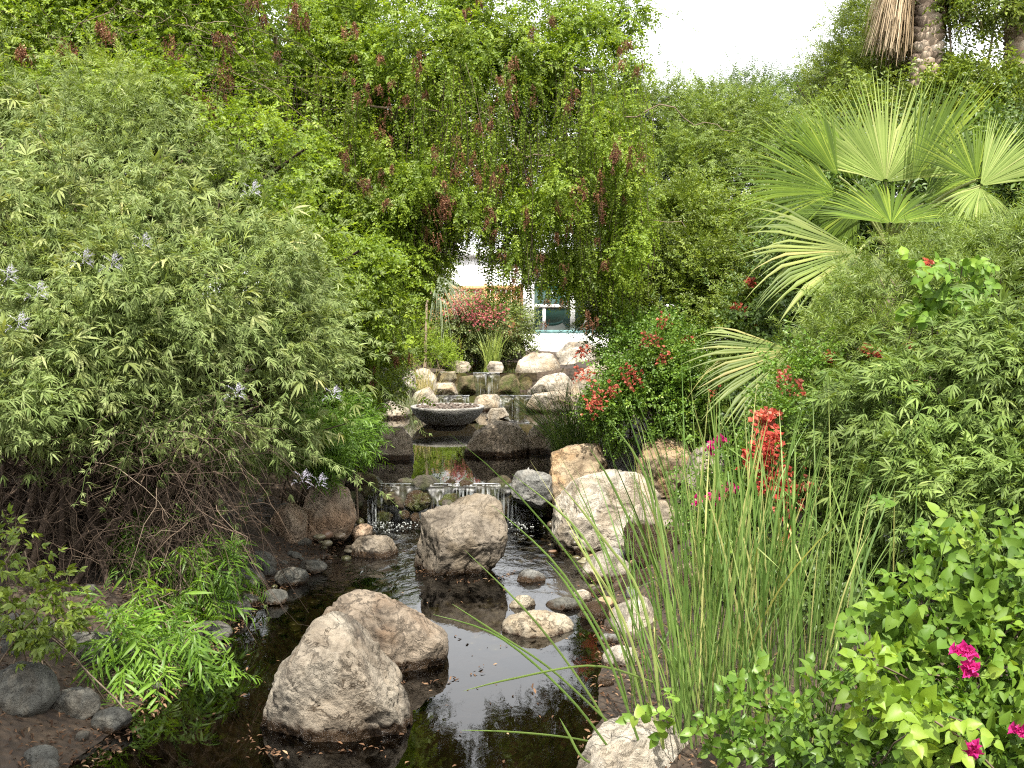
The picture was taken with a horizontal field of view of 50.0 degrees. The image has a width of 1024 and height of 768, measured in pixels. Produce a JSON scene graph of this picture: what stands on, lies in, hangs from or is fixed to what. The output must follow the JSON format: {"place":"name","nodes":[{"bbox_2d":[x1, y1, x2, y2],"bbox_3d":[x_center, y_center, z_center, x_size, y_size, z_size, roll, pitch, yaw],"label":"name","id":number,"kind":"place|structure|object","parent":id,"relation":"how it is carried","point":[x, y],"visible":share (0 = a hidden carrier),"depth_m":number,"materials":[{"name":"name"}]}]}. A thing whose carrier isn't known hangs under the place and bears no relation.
{"place":"outdoors","nodes":[
{"label":"outdoors","id":0,"kind":"place"},
{"bbox_2d":[51,686,100,719],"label":"cobble","id":1,"kind":"object","parent":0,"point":[80,703],"visible":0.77,"depth_m":6.30,"materials":[{"name":"stone"}]},
{"bbox_2d":[68,517,615,767],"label":"pool water","id":2,"kind":"structure","parent":0,"point":[202,735],"depth_m":6.96,"materials":[{"name":"liquid"}]},
{"bbox_2d":[191,621,232,642],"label":"cobble","id":3,"kind":"object","parent":2,"relation":"on","point":[224,626],"visible":0.52,"depth_m":7.94,"materials":[{"name":"stone"}]},
{"bbox_2d":[203,598,251,619],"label":"cobble","id":4,"kind":"object","parent":2,"relation":"on","point":[246,603],"visible":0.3,"depth_m":8.49,"materials":[{"name":"stone"}]},
{"bbox_2d":[244,551,276,571],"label":"cobble","id":5,"kind":"object","parent":2,"relation":"on","point":[266,560],"visible":0.53,"depth_m":9.81,"materials":[{"name":"stone"}]},
{"bbox_2d":[264,589,287,605],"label":"cobble","id":6,"kind":"object","parent":2,"relation":"on","point":[281,595],"visible":0.89,"depth_m":8.89,"materials":[{"name":"stone"}]},
{"bbox_2d":[274,567,308,585],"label":"cobble","id":7,"kind":"object","parent":2,"relation":"on","point":[292,577],"visible":0.84,"depth_m":9.52,"materials":[{"name":"stone"}]},
{"bbox_2d":[299,559,326,573],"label":"cobble","id":8,"kind":"object","parent":2,"relation":"on","point":[313,566],"visible":0.92,"depth_m":9.96,"materials":[{"name":"stone"}]},
{"bbox_2d":[409,512,420,521],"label":"ledge stone","id":9,"kind":"object","parent":2,"relation":"in","point":[415,516],"visible":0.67,"depth_m":12.37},
{"bbox_2d":[404,489,431,511],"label":"ledge stone","id":10,"kind":"object","parent":9,"relation":"on","point":[416,500],"visible":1,"depth_m":12.41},
{"bbox_2d":[414,493,507,575],"bbox_3d":[-0.475,1.481,10.151,0.880,0.896,0.707,0,4,0],"label":"boulder","id":11,"kind":"object","parent":2,"relation":"in","point":[457,531],"visible":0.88,"depth_m":9.94,"materials":[{"name":"stone"}]},
{"bbox_2d":[517,569,545,582],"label":"flat stone","id":12,"kind":"object","parent":2,"relation":"in","point":[529,575],"visible":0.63,"depth_m":9.67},
{"bbox_2d":[501,609,573,637],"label":"flat stone","id":13,"kind":"object","parent":2,"relation":"in","point":[523,624],"visible":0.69,"depth_m":8.13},
{"bbox_2d":[545,597,582,610],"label":"flat stone","id":14,"kind":"object","parent":2,"relation":"in","point":[564,603],"visible":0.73,"depth_m":8.79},
{"bbox_2d":[580,601,608,619],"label":"shore stone","id":15,"kind":"object","parent":2,"relation":"in","point":[595,609],"visible":0.69,"depth_m":8.51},
{"bbox_2d":[306,410,575,483],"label":"pool water","id":16,"kind":"structure","parent":0,"point":[440,455],"depth_m":14.64,"materials":[{"name":"liquid"}]},
{"bbox_2d":[346,471,382,499],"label":"lip stone","id":17,"kind":"object","parent":16,"relation":"in","point":[368,492],"visible":0.66,"depth_m":12.49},
{"bbox_2d":[409,357,446,393],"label":"grass tuft","id":18,"kind":"object","parent":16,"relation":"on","point":[422,383],"visible":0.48,"depth_m":21.27,"materials":[{"name":"plant"}]},
{"bbox_2d":[411,402,484,425],"bbox_3d":[-1.111,0.571,18.985,1.278,0.444,1.276,0,4,0],"label":"stone bowl","id":19,"kind":"object","parent":16,"relation":"in","point":[450,414],"visible":0.95,"depth_m":18.56,"materials":[{"name":"stone"}]},
{"bbox_2d":[474,394,501,410],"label":"boulder","id":20,"kind":"object","parent":16,"relation":"in","point":[488,401],"visible":0.56,"depth_m":21.48,"materials":[{"name":"stone"}]},
{"bbox_2d":[464,421,529,456],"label":"boulder","id":21,"kind":"object","parent":16,"relation":"in","point":[502,439],"visible":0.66,"depth_m":14.87,"materials":[{"name":"stone"}]},
{"bbox_2d":[511,469,552,509],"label":"boulder","id":22,"kind":"object","parent":16,"relation":"in","point":[532,479],"visible":0.96,"depth_m":12.12,"materials":[{"name":"grey stone"}]},
{"bbox_2d":[410,392,532,395],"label":"pool water","id":23,"kind":"structure","parent":0,"point":[482,393],"depth_m":21.92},
{"bbox_2d":[457,375,475,391],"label":"boulder","id":24,"kind":"object","parent":23,"relation":"on","point":[465,383],"visible":0.91,"depth_m":22.40,"materials":[{"name":"stone"}]},
{"bbox_2d":[497,374,519,392],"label":"boulder","id":25,"kind":"object","parent":23,"relation":"on","point":[505,382],"visible":0.9,"depth_m":22.40,"materials":[{"name":"stone"}]},
{"bbox_2d":[432,361,537,372],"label":"top pool water","id":26,"kind":"structure","parent":0,"point":[509,367],"depth_m":23.86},
{"bbox_2d":[475,327,515,363],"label":"reed tuft","id":27,"kind":"object","parent":26,"relation":"in","point":[491,353],"visible":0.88,"depth_m":25.97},
{"bbox_2d":[2,0,1003,306],"label":"sky","id":28,"kind":"structure","parent":0,"point":[754,26],"materials":[{"name":"white"}]},
{"bbox_2d":[0,310,1015,767],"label":"ground","id":29,"kind":"structure","parent":0,"point":[68,728],"depth_m":7.24,"materials":[{"name":"soil"}]},
{"bbox_2d":[0,661,59,716],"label":"cobble","id":30,"kind":"object","parent":29,"relation":"on","point":[31,689],"visible":0.88,"depth_m":6.12,"materials":[{"name":"stone"}]},
{"bbox_2d":[23,744,58,764],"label":"cobble","id":31,"kind":"object","parent":29,"relation":"on","point":[32,754],"visible":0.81,"depth_m":5.70,"materials":[{"name":"stone"}]},
{"bbox_2d":[0,503,123,707],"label":"leafy low shrub","id":32,"kind":"object","parent":29,"relation":"on","point":[40,647],"visible":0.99,"depth_m":6.24,"materials":[{"name":"green plant"}]},
{"bbox_2d":[63,631,119,664],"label":"cobble","id":33,"kind":"object","parent":29,"relation":"on","point":[80,637],"visible":0.4,"depth_m":6.97,"materials":[{"name":"stone"}]},
{"bbox_2d":[91,706,131,734],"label":"cobble","id":34,"kind":"object","parent":29,"relation":"on","point":[112,720],"visible":1,"depth_m":6.22,"materials":[{"name":"stone"}]},
{"bbox_2d":[49,497,269,715],"bbox_3d":[-2.594,1.619,7.812,1.695,1.341,2.957,-1,4,-11],"label":"bright willowy shrub","id":35,"kind":"object","parent":29,"relation":"on","point":[145,630],"visible":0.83,"depth_m":7.28,"materials":[{"name":"green plant"}]},
{"bbox_2d":[0,0,393,380],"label":"vine tree","id":36,"kind":"object","parent":29,"relation":"on","point":[173,47],"visible":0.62,"depth_m":11.10,"materials":[{"name":"green plant"}]},
{"bbox_2d":[3,0,423,362],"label":"dark tree","id":37,"kind":"object","parent":29,"relation":"on","point":[271,39],"depth_m":18.13,"materials":[{"name":"green plant"}]},
{"bbox_2d":[0,13,441,642],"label":"grey green shrub","id":38,"kind":"object","parent":29,"relation":"on","point":[108,413],"visible":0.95,"depth_m":8.46,"materials":[{"name":"green plant"}]},
{"bbox_2d":[268,502,307,543],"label":"boulder","id":39,"kind":"object","parent":29,"relation":"on","point":[300,524],"visible":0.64,"depth_m":10.95,"materials":[{"name":"brown stone"}]},
{"bbox_2d":[248,384,400,526],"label":"bright narrow leaf shrub","id":40,"kind":"object","parent":29,"relation":"on","point":[352,449],"visible":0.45,"depth_m":11.09,"materials":[{"name":"green plant"}]},
{"bbox_2d":[303,481,356,542],"bbox_3d":[-1.915,1.371,11.436,0.593,0.752,0.638,0,4,0],"label":"boulder","id":41,"kind":"object","parent":29,"relation":"on","point":[341,517],"visible":0.65,"depth_m":11.25,"materials":[{"name":"brown stone"}]},
{"bbox_2d":[260,611,412,741],"bbox_3d":[-1.018,1.850,6.431,0.924,1.032,0.733,0,4,0],"label":"boulder","id":42,"kind":"object","parent":29,"relation":"on","point":[337,676],"visible":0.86,"depth_m":6.12,"materials":[{"name":"stone"}]},
{"bbox_2d":[238,263,435,421],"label":"hedge shrub","id":43,"kind":"object","parent":29,"relation":"on","point":[403,389],"visible":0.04,"depth_m":17.32,"materials":[{"name":"green plant"}]},
{"bbox_2d":[344,535,398,557],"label":"boulder","id":44,"kind":"object","parent":29,"relation":"on","point":[375,546],"visible":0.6,"depth_m":10.66,"materials":[{"name":"stone"}]},
{"bbox_2d":[323,589,448,672],"bbox_3d":[-0.924,1.871,7.510,0.987,0.919,0.672,0,4,0],"label":"boulder","id":45,"kind":"object","parent":29,"relation":"on","point":[406,637],"visible":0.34,"depth_m":7.34,"materials":[{"name":"stone"}]},
{"bbox_2d":[364,426,413,459],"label":"boulder","id":46,"kind":"object","parent":29,"relation":"on","point":[401,441],"visible":0.3,"depth_m":14.55,"materials":[{"name":"stone"}]},
{"bbox_2d":[375,401,409,418],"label":"boulder","id":47,"kind":"object","parent":29,"relation":"on","point":[393,415],"visible":0.2,"depth_m":20.00,"materials":[{"name":"stone"}]},
{"bbox_2d":[390,302,444,368],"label":"lime green shrub","id":48,"kind":"object","parent":29,"relation":"on","point":[417,342],"visible":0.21,"depth_m":24.03,"materials":[{"name":"green plant"}]},
{"bbox_2d":[372,251,465,336],"bbox_3d":[-2.347,-2.122,24.902,2.532,3.552,2.793,2,4,22],"label":"canopy tree","id":49,"kind":"object","parent":29,"relation":"on","point":[436,309],"visible":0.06,"depth_m":24.72,"materials":[{"name":"green plant"}]},
{"bbox_2d":[403,368,436,392],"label":"boulder","id":50,"kind":"object","parent":29,"relation":"on","point":[425,375],"visible":0.32,"depth_m":22.10,"materials":[{"name":"white stone"}]},
{"bbox_2d":[0,443,856,767],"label":"dead leaves","id":51,"kind":"object","parent":29,"relation":"on","point":[34,741],"visible":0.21,"depth_m":6.74,"materials":[{"name":"brown plant"}]},
{"bbox_2d":[272,518,596,600],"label":"gravel","id":52,"kind":"structure","parent":29,"relation":"on","point":[325,535],"depth_m":10.66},
{"bbox_2d":[415,327,468,373],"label":"lime mound shrub","id":53,"kind":"object","parent":29,"relation":"on","point":[440,362],"visible":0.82,"depth_m":24.17,"materials":[{"name":"green plant"}]},
{"bbox_2d":[152,0,734,423],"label":"weeping tree","id":54,"kind":"object","parent":29,"relation":"on","point":[420,146],"visible":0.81,"depth_m":12.79,"materials":[{"name":"green plant"}]},
{"bbox_2d":[434,382,457,400],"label":"boulder","id":55,"kind":"object","parent":29,"relation":"on","point":[448,388],"visible":0.84,"depth_m":21.72,"materials":[{"name":"stone"}]},
{"bbox_2d":[424,277,471,366],"bbox_3d":[-1.361,-1.266,23.959,1.164,2.226,0.101,0,4,0],"label":"fan palm","id":56,"kind":"object","parent":29,"relation":"on","point":[450,286],"visible":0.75,"depth_m":23.93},
{"bbox_2d":[418,283,522,349],"bbox_3d":[-1.253,-1.781,30.916,3.140,2.092,0.130,0,4,0],"label":"wooden fence","id":57,"kind":"object","parent":29,"relation":"on","point":[478,287],"visible":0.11,"depth_m":30.89,"materials":[{"name":"orange wood"}]},
{"bbox_2d":[447,249,520,309],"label":"white building","id":58,"kind":"structure","parent":29,"relation":"on","point":[467,276],"depth_m":41.81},
{"bbox_2d":[429,271,549,361],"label":"pink bougainvillea","id":59,"kind":"object","parent":29,"relation":"on","point":[483,324],"visible":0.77,"depth_m":27.09,"materials":[{"name":"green plant"}]},
{"bbox_2d":[483,477,511,517],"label":"ledge stone","id":60,"kind":"object","parent":29,"relation":"on","point":[489,489],"visible":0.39,"depth_m":12.57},
{"bbox_2d":[494,475,511,497],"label":"lip stone","id":61,"kind":"object","parent":60,"relation":"on","point":[503,489],"visible":0.94,"depth_m":12.53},
{"bbox_2d":[515,352,559,377],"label":"boulder","id":62,"kind":"object","parent":29,"relation":"on","point":[537,362],"visible":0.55,"depth_m":23.13,"materials":[{"name":"stone"}]},
{"bbox_2d":[527,372,571,396],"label":"boulder","id":63,"kind":"object","parent":29,"relation":"on","point":[542,382],"visible":0.58,"depth_m":22.02,"materials":[{"name":"white stone"}]},
{"bbox_2d":[528,419,571,454],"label":"boulder","id":64,"kind":"object","parent":29,"relation":"on","point":[537,443],"visible":0.16,"depth_m":15.20,"materials":[{"name":"stone"}]},
{"bbox_2d":[525,391,577,412],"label":"boulder","id":65,"kind":"object","parent":29,"relation":"on","point":[541,398],"visible":0.5,"depth_m":21.05,"materials":[{"name":"stone"}]},
{"bbox_2d":[467,364,638,452],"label":"thin dark reeds","id":66,"kind":"object","parent":29,"relation":"on","point":[565,438],"visible":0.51,"depth_m":14.38,"materials":[{"name":"green plant"}]},
{"bbox_2d":[433,419,692,762],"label":"stray blades","id":67,"kind":"object","parent":29,"relation":"on","point":[611,667],"visible":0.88,"depth_m":5.54,"materials":[{"name":"plant"}]},
{"bbox_2d":[558,347,590,364],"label":"boulder","id":68,"kind":"object","parent":29,"relation":"on","point":[566,356],"visible":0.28,"depth_m":24.38,"materials":[{"name":"white stone"}]},
{"bbox_2d":[549,443,607,508],"bbox_3d":[0.760,1.079,12.520,0.676,0.806,0.802,0,4,0],"label":"boulder","id":69,"kind":"object","parent":29,"relation":"on","point":[578,457],"visible":0.53,"depth_m":12.34,"materials":[{"name":"beige stone"}]},
{"bbox_2d":[569,362,608,397],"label":"boulder","id":70,"kind":"object","parent":29,"relation":"on","point":[577,385],"visible":0.19,"depth_m":21.77,"materials":[{"name":"stone"}]},
{"bbox_2d":[580,549,630,580],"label":"boulder","id":71,"kind":"object","parent":29,"relation":"on","point":[587,568],"visible":0.41,"depth_m":9.75,"materials":[{"name":"white stone"}]},
{"bbox_2d":[551,469,660,552],"bbox_3d":[0.953,1.357,11.143,1.108,0.994,0.946,0,4,0],"label":"boulder","id":72,"kind":"object","parent":29,"relation":"on","point":[561,530],"visible":0.56,"depth_m":10.85,"materials":[{"name":"white stone"}]},
{"bbox_2d":[601,645,638,666],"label":"shore stone","id":73,"kind":"object","parent":29,"relation":"on","point":[617,653],"visible":0.33,"depth_m":7.33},
{"bbox_2d":[604,438,641,471],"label":"boulder","id":74,"kind":"object","parent":29,"relation":"on","point":[620,465],"visible":0.3,"depth_m":12.83,"materials":[{"name":"grey stone"}]},
{"bbox_2d":[522,252,728,351],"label":"house","id":75,"kind":"structure","parent":29,"relation":"on","point":[558,320],"depth_m":30.01,"materials":[{"name":"white paint"}]},
{"bbox_2d":[532,281,572,329],"bbox_3d":[1.095,-2.100,30.037,1.117,1.437,0.100,0,4,0],"label":"window frame","id":76,"kind":"structure","parent":75,"relation":"in","point":[558,320],"depth_m":30.04,"materials":[{"name":"white glass"}]},
{"bbox_2d":[605,596,655,635],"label":"boulder","id":77,"kind":"object","parent":29,"relation":"on","point":[622,606],"visible":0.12,"depth_m":8.09,"materials":[{"name":"white stone"}]},
{"bbox_2d":[576,713,689,767],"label":"boulder","id":78,"kind":"object","parent":29,"relation":"on","point":[624,748],"visible":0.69,"depth_m":5.53,"materials":[{"name":"white stone"}]},
{"bbox_2d":[632,537,673,567],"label":"shore stone","id":79,"kind":"object","parent":29,"relation":"on","point":[671,546],"visible":0.27,"depth_m":9.70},
{"bbox_2d":[562,291,746,465],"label":"coral bougainvillea","id":80,"kind":"object","parent":29,"relation":"on","point":[646,365],"visible":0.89,"depth_m":12.32,"materials":[{"name":"green plant"}]},
{"bbox_2d":[623,499,685,562],"bbox_3d":[1.324,1.452,10.152,0.592,0.778,0.667,0,4,0],"label":"boulder","id":81,"kind":"object","parent":29,"relation":"on","point":[664,508],"visible":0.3,"depth_m":10.01,"materials":[{"name":"stone"}]},
{"bbox_2d":[451,412,859,747],"bbox_3d":[0.784,1.019,5.840,2.240,1.745,2.077,0,4,0],"label":"cattail clump","id":82,"kind":"object","parent":29,"relation":"on","point":[688,680],"visible":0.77,"depth_m":5.79,"materials":[{"name":"plant"}]},
{"bbox_2d":[635,435,691,498],"bbox_3d":[1.719,0.936,12.351,0.674,0.720,0.702,0,4,0],"label":"boulder","id":83,"kind":"object","parent":29,"relation":"on","point":[671,453],"visible":0.5,"depth_m":12.12,"materials":[{"name":"beige stone"}]},
{"bbox_2d":[550,149,818,450],"bbox_3d":[2.641,-1.041,14.153,3.347,4.051,4.884,-2,4,-25],"label":"climber hedge","id":84,"kind":"object","parent":29,"relation":"on","point":[708,221],"visible":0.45,"depth_m":13.85,"materials":[{"name":"green plant"}]},
{"bbox_2d":[682,442,724,493],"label":"boulder","id":85,"kind":"object","parent":29,"relation":"on","point":[696,450],"visible":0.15,"depth_m":11.62,"materials":[{"name":"stone"}]},
{"bbox_2d":[565,43,849,368],"bbox_3d":[2.973,-2.344,17.641,4.283,5.883,6.150,2,4,23],"label":"olive tree","id":86,"kind":"object","parent":29,"relation":"on","point":[680,136],"visible":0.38,"depth_m":16.77,"materials":[{"name":"green plant"}]},
{"bbox_2d":[664,425,789,603],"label":"magenta bougainvillea","id":87,"kind":"object","parent":29,"relation":"on","point":[723,440],"visible":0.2,"depth_m":7.82,"materials":[{"name":"green plant"}]},
{"bbox_2d":[597,355,914,716],"bbox_3d":[1.246,0.893,6.225,1.642,2.159,1.885,-3,5,-40],"label":"cattail clump","id":88,"kind":"object","parent":29,"relation":"on","point":[751,579],"visible":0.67,"depth_m":6.07,"materials":[{"name":"plant"}]},
{"bbox_2d":[615,477,897,747],"bbox_3d":[1.265,1.122,5.388,1.572,1.276,0.965,-2,4,-25],"label":"cattail clump","id":89,"kind":"object","parent":29,"relation":"on","point":[709,695],"visible":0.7,"depth_m":5.36,"materials":[{"name":"plant"}]},
{"bbox_2d":[679,315,854,560],"bbox_3d":[1.933,0.510,8.435,1.342,2.080,2.290,2,4,27],"label":"red bougainvillea","id":90,"kind":"object","parent":29,"relation":"on","point":[777,398],"visible":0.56,"depth_m":7.76,"materials":[{"name":"green plant"}]},
{"bbox_2d":[615,622,923,767],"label":"vine","id":91,"kind":"object","parent":29,"relation":"on","point":[792,746],"visible":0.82,"depth_m":4.87,"materials":[{"name":"green plant"}]},
{"bbox_2d":[696,43,846,178],"bbox_3d":[7.307,-5.231,30.430,4.324,8.793,6.418,-1,4,-16],"label":"dark tree","id":92,"kind":"object","parent":29,"relation":"on","point":[793,76],"visible":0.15,"depth_m":30.50,"materials":[{"name":"green plant"}]},
{"bbox_2d":[684,381,937,689],"bbox_3d":[1.737,0.835,6.620,1.406,1.774,1.579,4,5,42],"label":"cattail clump","id":93,"kind":"object","parent":29,"relation":"on","point":[820,562],"visible":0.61,"depth_m":6.26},
{"bbox_2d":[683,61,1023,446],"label":"fan palm","id":94,"kind":"object","parent":29,"relation":"on","point":[922,159],"visible":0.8,"depth_m":10.73,"materials":[{"name":"green plant"}]},
{"bbox_2d":[700,165,1013,480],"bbox_3d":[3.629,-0.735,12.244,4.635,3.684,3.318,-3,5,-36],"label":"dark understorey","id":95,"kind":"object","parent":29,"relation":"on","point":[760,329],"visible":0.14,"depth_m":12.19,"materials":[{"name":"green plant"}]},
{"bbox_2d":[783,468,951,743],"bbox_3d":[1.883,1.081,5.573,0.831,1.334,1.536,2,4,27],"label":"cattail clump","id":96,"kind":"object","parent":29,"relation":"on","point":[828,652],"visible":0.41,"depth_m":5.37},
{"bbox_2d":[771,0,967,354],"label":"round tree","id":97,"kind":"object","parent":29,"relation":"on","point":[852,51],"visible":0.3,"depth_m":25.12,"materials":[{"name":"green plant"}]},
{"bbox_2d":[728,68,1023,366],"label":"shadow thicket","id":98,"kind":"object","parent":29,"relation":"on","point":[922,185],"visible":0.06,"depth_m":16.16,"materials":[{"name":"green plant"}]},
{"bbox_2d":[731,476,1023,640],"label":"dark low shrub","id":99,"kind":"object","parent":29,"relation":"on","point":[827,588],"visible":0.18,"depth_m":7.07,"materials":[{"name":"green plant"}]},
{"bbox_2d":[747,266,1023,600],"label":"sage shrub","id":100,"kind":"object","parent":29,"relation":"on","point":[971,448],"visible":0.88,"depth_m":7.04,"materials":[{"name":"green plant"}]},
{"bbox_2d":[755,181,1023,461],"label":"fine yellow green shrub","id":101,"kind":"object","parent":29,"relation":"on","point":[1007,258],"visible":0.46,"depth_m":9.05,"materials":[{"name":"green plant"}]},
{"bbox_2d":[765,492,1023,767],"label":"heart leaf vine","id":102,"kind":"object","parent":29,"relation":"on","point":[979,608],"visible":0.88,"depth_m":4.54,"materials":[{"name":"green plant"}]},
{"bbox_2d":[783,0,1023,169],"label":"mango green tree","id":103,"kind":"object","parent":29,"relation":"on","point":[990,25],"visible":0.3,"depth_m":22.75,"materials":[{"name":"green plant"}]},
{"bbox_2d":[838,631,1003,767],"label":"yellow green vine spray","id":104,"kind":"object","parent":29,"relation":"on","point":[892,699],"visible":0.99,"depth_m":3.95,"materials":[{"name":"green plant"}]},
{"bbox_2d":[861,0,982,195],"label":"tall palm","id":105,"kind":"object","parent":29,"relation":"on","point":[897,18],"visible":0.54,"depth_m":23.29,"materials":[{"name":"brown plant"}]},
{"bbox_2d":[894,246,1002,417],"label":"broad leaf vine","id":106,"kind":"object","parent":29,"relation":"on","point":[936,300],"visible":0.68,"depth_m":7.87,"materials":[{"name":"green plant"}]},
{"bbox_2d":[1002,0,1023,84],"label":"tall palm","id":107,"kind":"object","parent":29,"relation":"on","point":[1018,42],"visible":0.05,"depth_m":23.33,"materials":[{"name":"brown plant"}]},
{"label":"ledge stone","id":108,"kind":"object","parent":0,"visible":0},
{"bbox_2d":[410,474,435,494],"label":"lip stone","id":109,"kind":"object","parent":108,"relation":"on","point":[424,483],"visible":0.88,"depth_m":12.52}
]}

